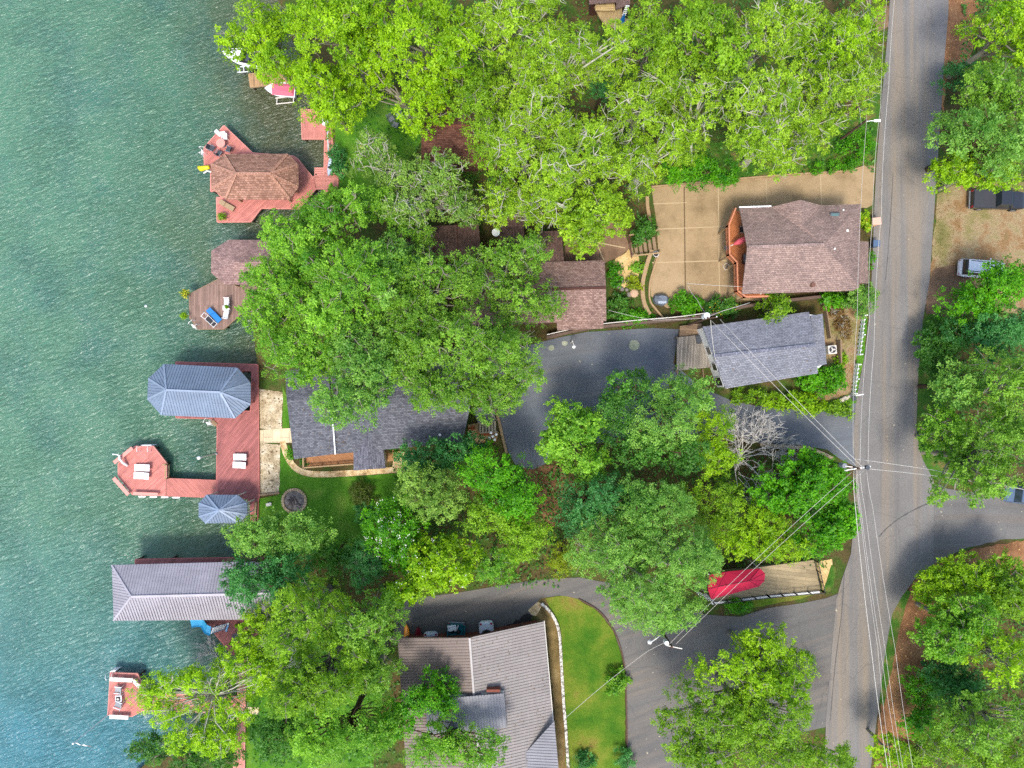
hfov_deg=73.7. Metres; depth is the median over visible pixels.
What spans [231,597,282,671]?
tree
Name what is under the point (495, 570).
tree
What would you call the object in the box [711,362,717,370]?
window
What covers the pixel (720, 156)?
lawn
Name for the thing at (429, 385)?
tree
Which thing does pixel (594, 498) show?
tree
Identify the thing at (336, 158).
shrub
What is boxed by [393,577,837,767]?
driveway
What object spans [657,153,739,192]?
shrub
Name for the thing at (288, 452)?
shrub
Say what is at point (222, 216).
potted plant
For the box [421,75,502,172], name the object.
house
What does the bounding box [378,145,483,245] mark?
tree
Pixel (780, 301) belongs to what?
shrub
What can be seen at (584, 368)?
driveway
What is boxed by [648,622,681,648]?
utility pole
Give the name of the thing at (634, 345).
driveway patch
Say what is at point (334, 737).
tree
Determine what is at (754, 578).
covered boat
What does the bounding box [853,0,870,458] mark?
power line
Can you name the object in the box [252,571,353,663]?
tree
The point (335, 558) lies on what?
tree
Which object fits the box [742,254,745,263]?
grill
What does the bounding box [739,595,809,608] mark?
grass strip
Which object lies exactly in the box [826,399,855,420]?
shrub
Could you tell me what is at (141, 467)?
sun lounger
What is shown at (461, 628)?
pickup truck
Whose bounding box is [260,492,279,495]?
log edging
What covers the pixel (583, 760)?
shrub
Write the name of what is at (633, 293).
flat boulder
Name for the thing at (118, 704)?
patio chair
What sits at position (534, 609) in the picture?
ditch concrete
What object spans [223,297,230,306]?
adirondack chair
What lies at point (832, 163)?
hedge ball
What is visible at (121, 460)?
water slide
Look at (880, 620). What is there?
power line
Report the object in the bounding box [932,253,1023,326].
tree
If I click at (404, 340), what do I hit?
tree
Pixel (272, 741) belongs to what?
tree
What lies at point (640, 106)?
tree
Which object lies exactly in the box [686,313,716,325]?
utility pole
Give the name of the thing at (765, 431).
bare tree
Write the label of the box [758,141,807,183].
tree
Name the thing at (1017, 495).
parked car
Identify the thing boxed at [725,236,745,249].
parasol
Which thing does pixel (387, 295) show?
tree
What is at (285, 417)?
lawn strip
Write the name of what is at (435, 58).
tree
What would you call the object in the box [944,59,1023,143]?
tree
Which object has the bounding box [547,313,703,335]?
pipe rail
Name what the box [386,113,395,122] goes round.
lawn chair
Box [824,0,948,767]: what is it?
road
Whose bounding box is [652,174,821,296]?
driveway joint
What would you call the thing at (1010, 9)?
tree
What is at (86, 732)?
flagpole
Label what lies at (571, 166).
tree
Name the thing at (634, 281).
shrub
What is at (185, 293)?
potted plant
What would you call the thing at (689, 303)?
shrub
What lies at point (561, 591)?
leaf litter
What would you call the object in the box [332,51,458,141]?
tree
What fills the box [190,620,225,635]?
water slide
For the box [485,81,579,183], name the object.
tree
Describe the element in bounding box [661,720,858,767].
tree
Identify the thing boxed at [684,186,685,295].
driveway joint
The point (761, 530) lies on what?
tree
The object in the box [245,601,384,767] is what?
lawn
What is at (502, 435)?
timber edging
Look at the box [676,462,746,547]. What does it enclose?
tree
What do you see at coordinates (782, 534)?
power line
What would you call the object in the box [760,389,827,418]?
shrub
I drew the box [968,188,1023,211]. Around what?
pickup truck
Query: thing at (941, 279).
parking apron
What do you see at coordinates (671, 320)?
retaining wall
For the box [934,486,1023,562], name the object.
side road
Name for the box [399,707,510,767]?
tree
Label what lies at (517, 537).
tree
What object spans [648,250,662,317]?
retaining wall
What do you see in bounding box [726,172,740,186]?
shrub
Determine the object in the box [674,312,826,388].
house
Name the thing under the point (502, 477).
tree
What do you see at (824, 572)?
gravel corner
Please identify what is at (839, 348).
garden fence
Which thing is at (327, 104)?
tree
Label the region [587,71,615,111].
tree
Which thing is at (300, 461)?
shrub
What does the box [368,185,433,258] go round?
tree
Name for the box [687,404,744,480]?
tree
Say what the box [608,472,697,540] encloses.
tree
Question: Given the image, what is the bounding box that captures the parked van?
[957,258,1004,277]
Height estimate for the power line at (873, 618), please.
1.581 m
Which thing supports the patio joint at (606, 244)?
on the patio
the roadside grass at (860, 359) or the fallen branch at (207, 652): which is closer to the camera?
the roadside grass at (860, 359)
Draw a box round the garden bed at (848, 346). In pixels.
[808,300,861,399]
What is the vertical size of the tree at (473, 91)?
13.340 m
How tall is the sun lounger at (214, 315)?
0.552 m
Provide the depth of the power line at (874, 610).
64.88 m
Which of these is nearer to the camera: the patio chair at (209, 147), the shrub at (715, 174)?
the shrub at (715, 174)
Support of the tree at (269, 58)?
on the ground at (377, 230)
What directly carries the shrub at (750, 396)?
on the ground at (377, 230)
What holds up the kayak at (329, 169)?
on the dock at (322, 178)
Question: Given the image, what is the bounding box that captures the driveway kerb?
[651,165,864,187]
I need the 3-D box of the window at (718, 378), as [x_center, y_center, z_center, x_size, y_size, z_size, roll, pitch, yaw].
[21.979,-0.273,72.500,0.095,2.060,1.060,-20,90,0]
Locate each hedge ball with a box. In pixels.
[807,159,825,175]
[826,158,842,175]
[840,156,856,171]
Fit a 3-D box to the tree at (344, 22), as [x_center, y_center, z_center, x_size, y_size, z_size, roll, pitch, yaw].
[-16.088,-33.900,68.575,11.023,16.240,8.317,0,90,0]
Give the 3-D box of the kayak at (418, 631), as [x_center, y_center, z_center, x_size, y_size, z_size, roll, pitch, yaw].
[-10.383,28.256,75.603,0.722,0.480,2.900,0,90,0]
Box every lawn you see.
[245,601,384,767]
[257,445,418,553]
[334,100,420,212]
[545,596,625,767]
[660,88,880,184]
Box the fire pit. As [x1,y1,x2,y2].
[281,488,306,512]
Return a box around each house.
[285,360,474,470]
[398,620,557,767]
[400,214,605,329]
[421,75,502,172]
[589,0,631,28]
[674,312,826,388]
[718,200,868,301]
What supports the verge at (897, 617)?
on the ground at (377, 230)
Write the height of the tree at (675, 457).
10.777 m
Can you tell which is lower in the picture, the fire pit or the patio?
the fire pit
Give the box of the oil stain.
[505,613,532,625]
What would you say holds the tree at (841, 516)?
on the ground at (377, 230)
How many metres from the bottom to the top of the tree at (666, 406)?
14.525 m
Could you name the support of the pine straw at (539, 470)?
on the ground at (377, 230)
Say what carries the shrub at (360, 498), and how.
on the lawn at (327, 498)
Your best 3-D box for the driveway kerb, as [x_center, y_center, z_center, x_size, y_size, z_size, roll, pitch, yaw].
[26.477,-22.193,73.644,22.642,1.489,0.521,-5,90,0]
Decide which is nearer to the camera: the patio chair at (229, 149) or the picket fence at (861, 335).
the picket fence at (861, 335)
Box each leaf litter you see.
[440,334,826,747]
[522,173,960,766]
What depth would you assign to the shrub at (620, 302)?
73.62 m
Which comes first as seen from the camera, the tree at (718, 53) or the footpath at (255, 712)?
the tree at (718, 53)
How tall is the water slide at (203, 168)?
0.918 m
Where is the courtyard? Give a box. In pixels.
[392,451,411,466]
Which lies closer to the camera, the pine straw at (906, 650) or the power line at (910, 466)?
the power line at (910, 466)
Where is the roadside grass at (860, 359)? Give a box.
[823,319,867,412]
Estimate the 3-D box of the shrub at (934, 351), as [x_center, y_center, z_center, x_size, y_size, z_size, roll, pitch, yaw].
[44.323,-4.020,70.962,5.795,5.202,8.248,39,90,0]
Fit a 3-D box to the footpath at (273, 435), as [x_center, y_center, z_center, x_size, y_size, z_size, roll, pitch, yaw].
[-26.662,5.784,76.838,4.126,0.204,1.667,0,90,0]
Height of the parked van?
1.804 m
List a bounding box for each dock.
[107,659,246,767]
[112,446,217,497]
[248,73,292,90]
[301,109,338,193]
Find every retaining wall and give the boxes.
[547,295,823,338]
[640,249,653,314]
[645,196,652,223]
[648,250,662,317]
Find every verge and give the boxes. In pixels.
[879,590,910,705]
[916,311,958,488]
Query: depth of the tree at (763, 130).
60.12 m
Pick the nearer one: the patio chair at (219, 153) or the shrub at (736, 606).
the shrub at (736, 606)
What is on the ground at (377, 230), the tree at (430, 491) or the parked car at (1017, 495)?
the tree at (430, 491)
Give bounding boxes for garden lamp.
[488,431,497,440]
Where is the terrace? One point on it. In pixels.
(474, 427)
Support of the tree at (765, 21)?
on the ground at (377, 230)
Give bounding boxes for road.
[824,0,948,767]
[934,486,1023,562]
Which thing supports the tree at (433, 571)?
on the ground at (377, 230)
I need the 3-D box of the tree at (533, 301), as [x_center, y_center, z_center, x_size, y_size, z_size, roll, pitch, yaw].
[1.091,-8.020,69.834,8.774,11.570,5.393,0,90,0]
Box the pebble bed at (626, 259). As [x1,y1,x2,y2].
[613,249,639,287]
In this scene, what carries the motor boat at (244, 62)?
on the water
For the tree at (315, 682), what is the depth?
63.85 m
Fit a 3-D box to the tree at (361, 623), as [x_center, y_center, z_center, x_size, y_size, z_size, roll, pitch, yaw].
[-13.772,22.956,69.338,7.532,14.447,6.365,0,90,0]
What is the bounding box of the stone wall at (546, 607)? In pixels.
[541,602,569,767]
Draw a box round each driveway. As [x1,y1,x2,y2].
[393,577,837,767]
[488,328,855,468]
[650,164,875,307]
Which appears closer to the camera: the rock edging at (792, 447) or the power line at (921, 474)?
the power line at (921, 474)
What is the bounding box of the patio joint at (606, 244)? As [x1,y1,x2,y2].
[580,242,624,260]
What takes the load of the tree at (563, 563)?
on the ground at (377, 230)
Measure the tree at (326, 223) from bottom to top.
15.084 m
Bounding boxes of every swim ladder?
[105,666,121,679]
[136,444,157,451]
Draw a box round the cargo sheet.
[447,625,458,631]
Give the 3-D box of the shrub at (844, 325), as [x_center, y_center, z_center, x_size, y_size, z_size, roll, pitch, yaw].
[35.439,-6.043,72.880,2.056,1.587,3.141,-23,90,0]
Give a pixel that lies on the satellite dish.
(495, 232)
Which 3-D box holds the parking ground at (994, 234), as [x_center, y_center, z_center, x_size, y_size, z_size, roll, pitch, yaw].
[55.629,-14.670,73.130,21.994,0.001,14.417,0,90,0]
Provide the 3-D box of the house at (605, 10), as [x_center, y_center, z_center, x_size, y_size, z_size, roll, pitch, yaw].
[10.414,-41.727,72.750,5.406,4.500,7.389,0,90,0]
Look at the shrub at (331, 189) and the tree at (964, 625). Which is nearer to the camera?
the tree at (964, 625)
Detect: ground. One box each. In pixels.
[141,0,1023,767]
[930,181,1023,313]
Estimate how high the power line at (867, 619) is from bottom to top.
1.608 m
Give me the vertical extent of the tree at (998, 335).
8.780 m
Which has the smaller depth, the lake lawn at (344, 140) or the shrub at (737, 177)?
the shrub at (737, 177)
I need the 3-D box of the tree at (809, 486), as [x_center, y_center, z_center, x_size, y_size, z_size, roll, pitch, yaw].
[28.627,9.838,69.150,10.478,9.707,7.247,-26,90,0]
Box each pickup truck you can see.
[447,621,465,636]
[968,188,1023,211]
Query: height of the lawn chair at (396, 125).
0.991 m
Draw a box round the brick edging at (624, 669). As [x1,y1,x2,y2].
[578,598,627,764]
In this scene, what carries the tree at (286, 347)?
on the ground at (377, 230)
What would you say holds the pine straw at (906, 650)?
on the ground at (377, 230)
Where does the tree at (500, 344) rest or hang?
on the ground at (377, 230)
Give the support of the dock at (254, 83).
in the water
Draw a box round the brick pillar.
[869,217,881,226]
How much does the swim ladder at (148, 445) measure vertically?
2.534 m
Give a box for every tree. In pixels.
[123,728,248,767]
[125,644,284,761]
[213,0,312,94]
[217,540,319,616]
[220,505,336,572]
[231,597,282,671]
[234,253,330,337]
[247,693,312,767]
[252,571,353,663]
[253,317,343,389]
[257,180,389,279]
[263,630,381,720]
[281,0,394,84]
[284,56,368,139]
[284,686,409,767]
[291,287,364,353]
[297,234,414,336]
[306,315,409,433]
[310,533,362,577]
[331,586,409,657]
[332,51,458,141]
[340,535,394,595]
[342,126,428,198]
[350,636,408,696]
[358,494,434,576]
[364,230,423,328]
[365,0,484,96]
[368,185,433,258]
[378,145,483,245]
[380,530,488,608]
[380,664,462,741]
[384,310,441,370]
[387,239,486,342]
[389,353,480,416]
[392,452,467,525]
[393,430,489,480]
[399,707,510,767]
[409,306,545,380]
[448,50,514,178]
[454,442,546,525]
[454,489,555,563]
[455,546,519,589]
[458,352,547,426]
[464,0,573,80]
[465,228,553,309]
[476,173,578,233]
[479,277,568,327]
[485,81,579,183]
[490,18,640,113]
[518,109,624,197]
[534,394,614,486]
[545,536,579,579]
[546,183,634,260]
[555,471,641,539]
[562,510,687,613]
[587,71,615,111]
[591,56,693,150]
[593,366,657,434]
[593,422,713,476]
[597,111,693,200]
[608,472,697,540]
[608,576,708,637]
[619,0,686,98]
[621,363,719,455]
[632,522,724,596]
[650,668,815,751]
[653,70,741,170]
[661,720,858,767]
[664,0,760,100]
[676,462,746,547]
[683,621,820,708]
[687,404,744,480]
[702,405,802,508]
[705,496,816,566]
[719,61,813,174]
[727,0,828,90]
[746,445,857,519]
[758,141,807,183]
[767,108,849,157]
[781,495,861,559]
[787,0,888,79]
[792,44,888,123]
[865,728,915,767]
[906,591,1002,664]
[908,717,1023,767]
[911,549,1009,615]
[914,402,984,476]
[915,648,985,710]
[917,355,992,412]
[920,407,1023,509]
[922,151,1023,194]
[924,102,1023,181]
[929,672,1023,762]
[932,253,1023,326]
[939,307,1023,364]
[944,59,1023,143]
[945,0,1023,78]
[949,344,1023,419]
[950,621,1023,689]
[973,546,1023,623]
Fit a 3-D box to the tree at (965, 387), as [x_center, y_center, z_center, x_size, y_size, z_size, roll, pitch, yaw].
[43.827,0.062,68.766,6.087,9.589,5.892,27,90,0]
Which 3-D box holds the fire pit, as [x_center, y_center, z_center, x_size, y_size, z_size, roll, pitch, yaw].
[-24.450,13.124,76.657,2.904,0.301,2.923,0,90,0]
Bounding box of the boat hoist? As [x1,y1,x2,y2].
[237,66,251,75]
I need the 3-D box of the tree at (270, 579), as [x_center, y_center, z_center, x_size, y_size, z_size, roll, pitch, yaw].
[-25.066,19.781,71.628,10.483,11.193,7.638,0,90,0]
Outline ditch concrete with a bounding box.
[528,602,541,615]
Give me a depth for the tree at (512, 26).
62.51 m
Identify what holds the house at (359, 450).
on the ground at (377, 230)
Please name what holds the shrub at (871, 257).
on the ground at (377, 230)
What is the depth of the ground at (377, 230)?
74.50 m
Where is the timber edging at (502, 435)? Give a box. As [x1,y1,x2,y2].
[495,408,507,453]
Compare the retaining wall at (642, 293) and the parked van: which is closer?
the parked van
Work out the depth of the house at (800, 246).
67.80 m
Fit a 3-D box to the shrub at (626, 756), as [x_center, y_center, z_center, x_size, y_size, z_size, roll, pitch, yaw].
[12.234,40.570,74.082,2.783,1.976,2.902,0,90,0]
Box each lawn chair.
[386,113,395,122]
[391,120,399,127]
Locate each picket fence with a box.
[851,363,861,393]
[856,314,867,355]
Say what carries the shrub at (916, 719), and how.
on the ground at (377, 230)
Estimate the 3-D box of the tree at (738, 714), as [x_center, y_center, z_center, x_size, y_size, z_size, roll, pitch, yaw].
[20.821,30.958,67.148,14.906,14.531,7.504,0,90,0]
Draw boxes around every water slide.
[112,453,128,466]
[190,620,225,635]
[197,165,210,173]
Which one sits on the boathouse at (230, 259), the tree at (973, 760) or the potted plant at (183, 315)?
the potted plant at (183, 315)
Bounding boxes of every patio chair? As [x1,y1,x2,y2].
[113,701,124,710]
[114,684,123,694]
[205,144,215,152]
[213,149,223,155]
[220,131,228,139]
[225,145,232,153]
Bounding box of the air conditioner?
[825,345,836,353]
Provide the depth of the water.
78.00 m
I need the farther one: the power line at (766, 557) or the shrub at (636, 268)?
the shrub at (636, 268)
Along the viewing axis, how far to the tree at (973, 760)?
65.81 m
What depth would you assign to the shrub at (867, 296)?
70.93 m
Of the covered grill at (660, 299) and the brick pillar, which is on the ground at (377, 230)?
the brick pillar
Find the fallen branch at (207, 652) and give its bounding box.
[190,634,222,666]
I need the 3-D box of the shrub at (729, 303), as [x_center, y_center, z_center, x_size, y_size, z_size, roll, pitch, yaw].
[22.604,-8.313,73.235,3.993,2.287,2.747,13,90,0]
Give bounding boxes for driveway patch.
[629,340,639,349]
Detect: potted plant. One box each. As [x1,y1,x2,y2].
[179,288,189,298]
[179,310,188,319]
[217,213,226,220]
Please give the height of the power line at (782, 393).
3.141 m
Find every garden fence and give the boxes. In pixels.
[821,303,831,338]
[835,339,841,362]
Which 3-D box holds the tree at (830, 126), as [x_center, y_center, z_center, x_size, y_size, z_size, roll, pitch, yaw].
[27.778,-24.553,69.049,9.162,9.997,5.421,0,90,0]
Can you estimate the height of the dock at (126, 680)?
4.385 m
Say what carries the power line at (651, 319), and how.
attached to the utility pole at (705, 316)
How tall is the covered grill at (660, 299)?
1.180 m
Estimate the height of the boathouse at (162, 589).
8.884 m
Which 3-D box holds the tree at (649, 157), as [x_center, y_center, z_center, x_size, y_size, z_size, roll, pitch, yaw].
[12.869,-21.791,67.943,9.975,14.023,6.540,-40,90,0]
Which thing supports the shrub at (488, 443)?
on the ground at (377, 230)
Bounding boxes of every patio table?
[216,138,225,147]
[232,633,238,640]
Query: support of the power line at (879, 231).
attached to the utility pole at (845, 465)
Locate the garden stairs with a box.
[628,229,660,257]
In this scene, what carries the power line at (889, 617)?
attached to the utility pole at (845, 465)
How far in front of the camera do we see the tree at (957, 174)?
66.97 m
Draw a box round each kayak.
[327,158,331,175]
[404,623,409,636]
[415,626,421,634]
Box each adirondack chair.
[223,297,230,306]
[223,309,228,318]
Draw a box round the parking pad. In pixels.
[705,559,825,604]
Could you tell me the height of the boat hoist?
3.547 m
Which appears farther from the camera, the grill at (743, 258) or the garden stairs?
the garden stairs
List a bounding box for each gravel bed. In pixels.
[259,389,282,428]
[260,443,279,493]
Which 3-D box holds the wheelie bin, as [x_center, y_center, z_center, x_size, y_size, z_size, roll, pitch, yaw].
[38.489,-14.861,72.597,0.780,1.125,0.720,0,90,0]
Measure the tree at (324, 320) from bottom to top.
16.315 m
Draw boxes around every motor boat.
[222,48,260,69]
[265,83,296,97]
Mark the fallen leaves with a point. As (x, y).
(456, 643)
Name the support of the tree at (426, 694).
on the ground at (377, 230)
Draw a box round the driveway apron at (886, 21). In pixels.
[875,6,888,31]
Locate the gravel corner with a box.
[815,559,832,588]
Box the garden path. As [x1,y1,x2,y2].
[280,441,405,476]
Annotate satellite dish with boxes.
[492,228,499,235]
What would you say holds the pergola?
on the ground at (377, 230)
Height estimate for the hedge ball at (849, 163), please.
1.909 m
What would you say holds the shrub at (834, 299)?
on the ground at (377, 230)
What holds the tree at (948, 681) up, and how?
on the ground at (377, 230)
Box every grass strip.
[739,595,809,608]
[824,565,835,591]
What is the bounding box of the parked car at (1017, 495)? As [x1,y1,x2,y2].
[1000,486,1023,503]
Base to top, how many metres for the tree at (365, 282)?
17.362 m
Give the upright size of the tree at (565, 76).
16.963 m
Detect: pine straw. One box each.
[523,465,578,526]
[875,541,1023,767]
[941,0,978,111]
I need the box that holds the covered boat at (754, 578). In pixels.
[702,560,764,599]
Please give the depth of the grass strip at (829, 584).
73.20 m
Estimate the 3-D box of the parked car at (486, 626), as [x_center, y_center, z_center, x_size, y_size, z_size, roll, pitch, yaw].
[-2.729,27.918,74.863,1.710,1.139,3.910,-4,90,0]
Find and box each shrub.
[284,448,293,462]
[298,458,309,468]
[322,182,349,205]
[324,142,348,180]
[348,476,380,507]
[352,502,376,523]
[386,448,398,457]
[466,439,499,455]
[567,748,598,767]
[604,665,632,696]
[605,260,624,288]
[606,290,634,321]
[613,745,637,767]
[617,307,656,328]
[624,274,644,290]
[628,261,648,273]
[629,215,659,247]
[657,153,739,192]
[668,289,705,316]
[704,293,740,320]
[724,596,753,614]
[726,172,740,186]
[729,385,776,405]
[753,293,795,323]
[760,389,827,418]
[794,362,848,397]
[817,291,853,311]
[821,306,844,319]
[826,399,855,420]
[832,127,877,167]
[832,312,852,340]
[833,351,848,368]
[840,280,879,320]
[860,209,874,231]
[868,251,875,269]
[896,665,942,744]
[897,743,929,767]
[911,312,977,384]
[931,58,983,95]
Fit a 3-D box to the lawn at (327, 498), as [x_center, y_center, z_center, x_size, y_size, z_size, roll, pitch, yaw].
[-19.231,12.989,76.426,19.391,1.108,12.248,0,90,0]
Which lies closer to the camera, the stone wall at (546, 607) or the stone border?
the stone border
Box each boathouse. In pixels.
[111,555,276,654]
[147,361,259,498]
[189,240,295,329]
[198,491,258,523]
[203,125,317,223]
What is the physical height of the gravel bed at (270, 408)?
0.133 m
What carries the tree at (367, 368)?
on the ground at (377, 230)
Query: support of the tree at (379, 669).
on the ground at (377, 230)
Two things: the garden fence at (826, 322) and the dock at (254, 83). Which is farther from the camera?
the dock at (254, 83)
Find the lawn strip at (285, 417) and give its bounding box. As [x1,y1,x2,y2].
[282,388,288,428]
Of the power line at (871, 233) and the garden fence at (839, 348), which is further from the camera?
the garden fence at (839, 348)
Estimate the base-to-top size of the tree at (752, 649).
13.081 m
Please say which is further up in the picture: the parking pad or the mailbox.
the mailbox
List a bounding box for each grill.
[652,294,668,305]
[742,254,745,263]
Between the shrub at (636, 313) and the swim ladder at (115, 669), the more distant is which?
the swim ladder at (115, 669)
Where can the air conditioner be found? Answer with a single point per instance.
(831, 349)
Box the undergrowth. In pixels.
[251,0,1023,767]
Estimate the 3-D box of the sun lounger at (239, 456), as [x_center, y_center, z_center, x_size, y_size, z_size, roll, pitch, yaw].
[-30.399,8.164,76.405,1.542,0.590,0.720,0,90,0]
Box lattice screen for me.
[696,591,714,602]
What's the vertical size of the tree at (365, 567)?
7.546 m
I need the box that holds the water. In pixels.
[0,0,336,767]
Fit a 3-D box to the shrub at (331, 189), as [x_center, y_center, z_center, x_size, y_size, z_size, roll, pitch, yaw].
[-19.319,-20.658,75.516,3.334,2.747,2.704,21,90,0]
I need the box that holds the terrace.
[468,423,498,443]
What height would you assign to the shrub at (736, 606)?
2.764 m
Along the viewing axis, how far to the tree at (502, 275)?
65.37 m
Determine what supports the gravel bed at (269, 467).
on the ground at (377, 230)
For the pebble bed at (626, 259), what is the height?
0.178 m
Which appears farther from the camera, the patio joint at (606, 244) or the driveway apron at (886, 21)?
the patio joint at (606, 244)
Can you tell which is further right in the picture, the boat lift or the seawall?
the boat lift
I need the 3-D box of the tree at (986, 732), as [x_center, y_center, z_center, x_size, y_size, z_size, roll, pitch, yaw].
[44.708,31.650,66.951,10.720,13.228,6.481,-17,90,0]
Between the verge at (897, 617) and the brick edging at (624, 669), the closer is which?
the verge at (897, 617)
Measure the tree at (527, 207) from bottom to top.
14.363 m
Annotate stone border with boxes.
[839,394,852,401]
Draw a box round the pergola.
[473,407,496,433]
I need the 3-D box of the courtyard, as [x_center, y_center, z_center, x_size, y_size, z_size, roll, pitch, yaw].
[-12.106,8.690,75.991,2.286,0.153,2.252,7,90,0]
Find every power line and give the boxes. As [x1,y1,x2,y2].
[567,641,668,716]
[609,310,700,319]
[676,473,860,643]
[687,283,741,310]
[720,472,851,593]
[721,331,844,454]
[725,325,829,433]
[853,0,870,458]
[853,475,887,767]
[856,481,890,766]
[857,471,899,767]
[859,459,1021,488]
[860,0,886,448]
[860,476,902,766]
[867,477,912,766]
[868,0,894,445]
[873,469,1023,489]
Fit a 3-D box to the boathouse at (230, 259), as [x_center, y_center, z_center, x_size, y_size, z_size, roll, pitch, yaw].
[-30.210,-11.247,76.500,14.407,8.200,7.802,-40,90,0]
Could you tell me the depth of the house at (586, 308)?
71.40 m
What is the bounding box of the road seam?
[830,179,928,719]
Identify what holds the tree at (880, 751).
on the ground at (377, 230)
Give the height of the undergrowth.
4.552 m
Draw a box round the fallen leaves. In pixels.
[290,265,810,767]
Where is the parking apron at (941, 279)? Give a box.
[925,264,976,317]
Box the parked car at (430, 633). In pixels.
[424,631,437,636]
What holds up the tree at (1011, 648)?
on the ground at (377, 230)
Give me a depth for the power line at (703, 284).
69.46 m
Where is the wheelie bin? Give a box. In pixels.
[869,240,879,247]
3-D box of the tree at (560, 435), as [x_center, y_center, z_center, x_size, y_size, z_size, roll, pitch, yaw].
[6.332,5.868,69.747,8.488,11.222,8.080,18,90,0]
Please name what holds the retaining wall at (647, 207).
on the ground at (377, 230)
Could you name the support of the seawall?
on the ground at (377, 230)
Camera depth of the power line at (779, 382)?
65.33 m
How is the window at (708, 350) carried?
in the house at (772, 346)
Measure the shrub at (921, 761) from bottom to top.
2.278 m
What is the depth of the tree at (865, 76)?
65.15 m
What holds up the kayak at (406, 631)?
on the driveway at (649, 673)
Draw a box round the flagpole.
[72,714,108,746]
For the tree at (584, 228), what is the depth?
65.03 m
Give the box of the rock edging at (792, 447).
[760,443,833,459]
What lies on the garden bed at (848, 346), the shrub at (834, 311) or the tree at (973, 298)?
the shrub at (834, 311)
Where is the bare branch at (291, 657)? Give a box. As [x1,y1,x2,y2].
[262,634,305,680]
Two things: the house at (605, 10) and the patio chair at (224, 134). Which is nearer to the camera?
the house at (605, 10)
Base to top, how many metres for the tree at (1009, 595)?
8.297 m
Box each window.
[705,346,711,354]
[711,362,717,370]
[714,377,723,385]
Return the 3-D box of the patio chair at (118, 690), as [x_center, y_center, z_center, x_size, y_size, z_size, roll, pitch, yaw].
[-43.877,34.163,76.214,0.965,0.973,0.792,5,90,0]
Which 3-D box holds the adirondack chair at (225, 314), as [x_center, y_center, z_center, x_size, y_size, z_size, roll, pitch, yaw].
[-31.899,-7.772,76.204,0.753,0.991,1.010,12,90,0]
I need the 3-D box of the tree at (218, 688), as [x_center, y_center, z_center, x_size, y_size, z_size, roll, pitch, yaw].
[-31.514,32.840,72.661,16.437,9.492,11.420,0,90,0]
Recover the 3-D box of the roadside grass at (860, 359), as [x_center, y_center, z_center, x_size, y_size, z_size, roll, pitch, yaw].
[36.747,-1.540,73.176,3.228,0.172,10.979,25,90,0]
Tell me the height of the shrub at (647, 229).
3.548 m
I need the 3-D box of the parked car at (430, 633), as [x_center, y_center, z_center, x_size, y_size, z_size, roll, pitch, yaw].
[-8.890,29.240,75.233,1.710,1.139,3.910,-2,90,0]
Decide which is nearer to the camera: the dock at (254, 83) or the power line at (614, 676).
the power line at (614, 676)
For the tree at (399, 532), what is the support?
on the ground at (377, 230)
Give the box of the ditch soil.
[534,597,565,767]
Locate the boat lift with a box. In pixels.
[275,97,294,104]
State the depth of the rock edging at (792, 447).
73.30 m
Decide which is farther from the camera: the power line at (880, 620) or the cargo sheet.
the cargo sheet
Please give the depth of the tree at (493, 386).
65.55 m
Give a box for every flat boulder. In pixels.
[617,279,632,291]
[627,289,638,297]
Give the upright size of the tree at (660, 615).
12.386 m
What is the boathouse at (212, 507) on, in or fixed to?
in the water
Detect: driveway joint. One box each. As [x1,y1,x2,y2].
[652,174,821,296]
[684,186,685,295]
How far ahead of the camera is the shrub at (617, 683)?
73.23 m
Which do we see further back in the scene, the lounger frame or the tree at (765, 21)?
the lounger frame
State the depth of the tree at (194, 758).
73.41 m
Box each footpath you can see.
[246,707,258,713]
[260,428,291,442]
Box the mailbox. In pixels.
[851,394,863,400]
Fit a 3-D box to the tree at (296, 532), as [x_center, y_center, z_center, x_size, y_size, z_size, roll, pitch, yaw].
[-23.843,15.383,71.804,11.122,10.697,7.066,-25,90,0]
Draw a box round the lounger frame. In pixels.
[201,312,216,327]
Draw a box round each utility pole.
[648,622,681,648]
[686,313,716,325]
[809,455,870,470]
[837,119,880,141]
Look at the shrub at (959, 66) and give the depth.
70.64 m
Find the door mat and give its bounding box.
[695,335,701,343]
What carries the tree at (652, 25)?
on the ground at (377, 230)
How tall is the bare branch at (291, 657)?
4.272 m
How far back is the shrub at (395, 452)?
75.71 m
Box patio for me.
[564,223,628,262]
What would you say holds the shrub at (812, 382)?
on the ground at (377, 230)
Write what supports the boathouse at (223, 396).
in the water
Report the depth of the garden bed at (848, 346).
73.14 m
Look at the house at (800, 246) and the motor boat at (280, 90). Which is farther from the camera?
the motor boat at (280, 90)
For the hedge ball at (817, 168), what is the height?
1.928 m
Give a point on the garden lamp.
(492, 436)
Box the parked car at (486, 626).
[479,620,493,633]
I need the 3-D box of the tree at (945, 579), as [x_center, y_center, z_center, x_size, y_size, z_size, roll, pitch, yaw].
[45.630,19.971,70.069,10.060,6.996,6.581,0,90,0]
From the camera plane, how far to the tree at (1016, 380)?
62.88 m
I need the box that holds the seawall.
[253,502,257,545]
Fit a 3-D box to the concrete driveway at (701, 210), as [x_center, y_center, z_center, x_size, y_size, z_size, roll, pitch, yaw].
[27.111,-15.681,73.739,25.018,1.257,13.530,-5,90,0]
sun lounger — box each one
[134,464,149,470]
[134,472,148,479]
[206,307,221,322]
[219,199,234,211]
[233,454,245,459]
[233,462,245,468]
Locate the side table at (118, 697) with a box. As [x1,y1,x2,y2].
[115,694,123,701]
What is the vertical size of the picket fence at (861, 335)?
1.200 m
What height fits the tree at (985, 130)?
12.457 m

